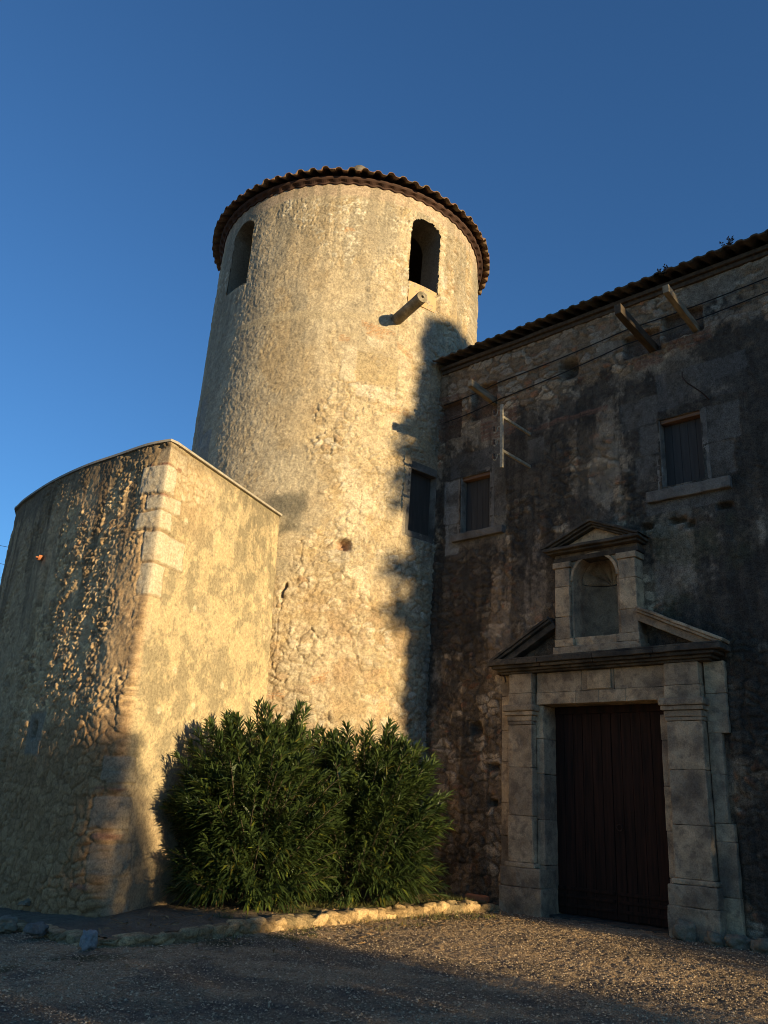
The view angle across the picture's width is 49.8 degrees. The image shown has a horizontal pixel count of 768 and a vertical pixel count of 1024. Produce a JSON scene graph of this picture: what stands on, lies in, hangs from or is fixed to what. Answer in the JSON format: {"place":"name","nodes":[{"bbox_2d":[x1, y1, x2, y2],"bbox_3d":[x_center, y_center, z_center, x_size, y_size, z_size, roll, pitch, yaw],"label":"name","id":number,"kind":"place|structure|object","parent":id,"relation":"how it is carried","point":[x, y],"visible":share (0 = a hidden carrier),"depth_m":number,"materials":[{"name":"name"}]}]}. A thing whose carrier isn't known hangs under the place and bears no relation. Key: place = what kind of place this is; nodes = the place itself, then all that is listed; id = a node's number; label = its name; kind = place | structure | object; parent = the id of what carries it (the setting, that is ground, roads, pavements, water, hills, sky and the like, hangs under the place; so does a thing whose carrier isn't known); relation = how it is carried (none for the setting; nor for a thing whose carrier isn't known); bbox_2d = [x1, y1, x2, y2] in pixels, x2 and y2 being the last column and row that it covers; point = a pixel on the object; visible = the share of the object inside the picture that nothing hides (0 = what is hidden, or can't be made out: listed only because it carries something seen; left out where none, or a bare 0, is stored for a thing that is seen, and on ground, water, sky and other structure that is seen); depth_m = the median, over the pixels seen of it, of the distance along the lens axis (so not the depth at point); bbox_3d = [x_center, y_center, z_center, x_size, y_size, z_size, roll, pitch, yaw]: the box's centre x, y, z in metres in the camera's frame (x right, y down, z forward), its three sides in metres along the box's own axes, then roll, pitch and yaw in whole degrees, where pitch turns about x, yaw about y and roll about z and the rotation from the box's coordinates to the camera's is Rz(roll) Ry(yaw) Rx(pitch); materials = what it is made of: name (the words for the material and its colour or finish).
{"place":"outdoors","nodes":[
{"label":"outdoors","id":0,"kind":"place"},
{"bbox_2d":[0,910,767,1023],"bbox_3d":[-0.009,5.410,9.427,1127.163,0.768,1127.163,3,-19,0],"label":"ground","id":1,"kind":"structure","parent":0,"point":[273,995],"depth_m":8.05,"materials":[{"name":"beige gravel"}]},
{"bbox_2d":[0,915,17,933],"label":"loose stone","id":2,"kind":"object","parent":1,"relation":"on","point":[8,924],"visible":1,"depth_m":10.06,"materials":[{"name":"grey stone"}]},
{"bbox_2d":[23,921,48,936],"bbox_3d":[-4.028,4.840,9.609,0.282,0.168,0.240,0,-20,8],"label":"loose stone","id":3,"kind":"object","parent":1,"relation":"on","point":[40,928],"visible":1,"depth_m":9.55,"materials":[{"name":"grey stone"}]},
{"bbox_2d":[79,929,97,950],"bbox_3d":[-3.114,4.530,8.739,0.184,0.226,0.244,11,-21,-21],"label":"loose stone","id":4,"kind":"object","parent":1,"relation":"on","point":[89,939],"visible":0.98,"depth_m":8.68,"materials":[{"name":"grey stone"}]},
{"bbox_2d":[0,439,281,917],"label":"stone bastion","id":5,"kind":"object","parent":1,"relation":"on","point":[137,584],"visible":0.8,"depth_m":13.27,"materials":[{"name":"stone"}]},
{"bbox_2d":[0,890,486,937],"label":"planting bed","id":6,"kind":"object","parent":1,"relation":"on","point":[70,922],"visible":0.27,"depth_m":10.92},
{"bbox_2d":[17,898,30,905],"bbox_3d":[-5.066,5.635,11.957,0.182,0.112,0.465,-8,-22,29],"label":"loose stone","id":7,"kind":"object","parent":6,"relation":"on","point":[27,902],"visible":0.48,"depth_m":11.82,"materials":[{"name":"grey stone"}]},
{"bbox_2d":[155,695,358,914],"bbox_3d":[-1.925,4.396,12.567,2.913,3.212,2.868,15,-23,-31],"label":"oleander bush","id":8,"kind":"object","parent":6,"relation":"on","point":[251,813],"visible":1,"depth_m":11.91,"materials":[{"name":"green plant"}]},
{"bbox_2d":[31,893,534,969],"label":"fallen leaves","id":9,"kind":"object","parent":6,"relation":"on","point":[418,927],"visible":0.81,"depth_m":10.34,"materials":[{"name":"brown plant"}]},
{"bbox_2d":[212,893,498,942],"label":"grass","id":10,"kind":"structure","parent":6,"relation":"on","point":[325,903],"depth_m":12.26,"materials":[{"name":"green plant"}]},
{"bbox_2d":[293,716,457,909],"bbox_3d":[-0.403,4.870,13.487,3.384,3.081,2.751,3,-19,0],"label":"oleander bush","id":11,"kind":"object","parent":6,"relation":"on","point":[389,834],"visible":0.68,"depth_m":12.83,"materials":[{"name":"green plant"}]},
{"bbox_2d":[465,893,489,901],"bbox_3d":[1.623,6.704,14.383,0.408,0.098,0.152,-5,-15,31],"label":"loose brick","id":12,"kind":"object","parent":6,"relation":"on","point":[478,897],"visible":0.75,"depth_m":14.34,"materials":[{"name":"red brick"}]},
{"bbox_2d":[17,900,499,947],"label":"stone kerb","id":13,"kind":"structure","parent":1,"relation":"on","point":[260,924],"depth_m":10.53,"materials":[{"name":"beige stone"}]},
{"bbox_2d":[192,165,489,885],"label":"round tower","id":14,"kind":"structure","parent":1,"relation":"on","point":[345,311],"depth_m":18.04,"materials":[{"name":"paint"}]},
{"bbox_2d":[405,461,436,543],"bbox_3d":[0.801,-0.146,17.978,1.106,1.700,0.389,20,-25,-39],"label":"window","id":15,"kind":"structure","parent":14,"relation":"in","point":[420,511],"depth_m":17.95,"materials":[{"name":"grey paint"}]},
{"bbox_2d":[420,229,767,940],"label":"manor house","id":16,"kind":"structure","parent":1,"relation":"on","point":[596,714],"depth_m":14.58,"materials":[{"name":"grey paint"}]},
{"bbox_2d":[451,469,504,542],"bbox_3d":[2.063,-0.197,17.367,1.309,1.649,0.463,-14,-26,40],"label":"window","id":17,"kind":"structure","parent":16,"relation":"in","point":[475,510],"depth_m":17.42,"materials":[{"name":"grey paint"}]},
{"bbox_2d":[492,404,530,467],"bbox_3d":[2.551,-1.315,16.444,0.262,1.340,1.084,-14,-26,40],"label":"insulator bracket","id":18,"kind":"object","parent":16,"relation":"attached to","point":[501,439],"visible":1,"depth_m":16.13,"materials":[{"name":"metal"}]},
{"bbox_2d":[444,291,767,422],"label":"cable","id":19,"kind":"object","parent":16,"relation":"attached to","point":[609,352],"visible":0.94,"depth_m":16.08,"materials":[{"name":"black rubber"}]},
{"bbox_2d":[444,277,767,405],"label":"cable","id":20,"kind":"object","parent":16,"relation":"attached to","point":[612,336],"visible":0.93,"depth_m":16.15,"materials":[{"name":"black rubber"}]},
{"bbox_2d":[549,703,670,934],"bbox_3d":[3.813,5.116,13.738,2.252,3.736,0.681,-14,-26,40],"label":"door","id":21,"kind":"structure","parent":16,"relation":"in","point":[613,858],"depth_m":13.79,"materials":[{"name":"wood"}]},
{"bbox_2d":[657,264,667,275],"bbox_3d":[5.232,-4.531,15.516,0.184,0.219,0.183,8,-20,-12],"label":"roof weed","id":22,"kind":"object","parent":16,"relation":"on","point":[665,268],"visible":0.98,"depth_m":15.50,"materials":[{"name":"green plant"}]},
{"bbox_2d":[646,407,731,503],"bbox_3d":[5.349,-1.057,14.539,1.470,1.772,0.463,-14,-26,40],"label":"window","id":23,"kind":"structure","parent":16,"relation":"in","point":[681,444],"depth_m":14.56,"materials":[{"name":"grey paint"}]},
{"bbox_2d":[719,235,733,249],"bbox_3d":[6.143,-4.783,14.751,0.250,0.239,0.213,15,-23,-30],"label":"roof weed","id":24,"kind":"object","parent":16,"relation":"on","point":[729,240],"visible":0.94,"depth_m":14.72,"materials":[{"name":"green plant"}]},
{"bbox_2d":[672,918,697,941],"bbox_3d":[4.294,6.027,11.836,0.366,0.370,0.310,-9,-23,30],"label":"loose stone","id":25,"kind":"object","parent":1,"relation":"on","point":[682,930],"visible":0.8,"depth_m":11.73,"materials":[{"name":"grey stone"}]},
{"bbox_2d":[703,930,725,946],"bbox_3d":[4.616,5.959,11.502,0.272,0.239,0.354,6,-20,-8],"label":"loose stone","id":26,"kind":"object","parent":1,"relation":"on","point":[713,939],"visible":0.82,"depth_m":11.42,"materials":[{"name":"grey stone"}]},
{"bbox_2d":[724,934,750,949],"bbox_3d":[4.827,5.891,11.292,0.369,0.227,0.274,7,-20,-12],"label":"loose stone","id":27,"kind":"object","parent":1,"relation":"on","point":[740,942],"visible":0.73,"depth_m":11.20,"materials":[{"name":"grey stone"}]},
{"bbox_2d":[750,938,767,953],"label":"loose stone","id":28,"kind":"object","parent":1,"relation":"on","point":[759,945],"visible":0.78,"depth_m":10.97,"materials":[{"name":"grey stone"}]},
{"bbox_2d":[0,0,767,582],"label":"sky","id":29,"kind":"structure","parent":0,"point":[593,147],"materials":[{"name":"blue"}]}
]}

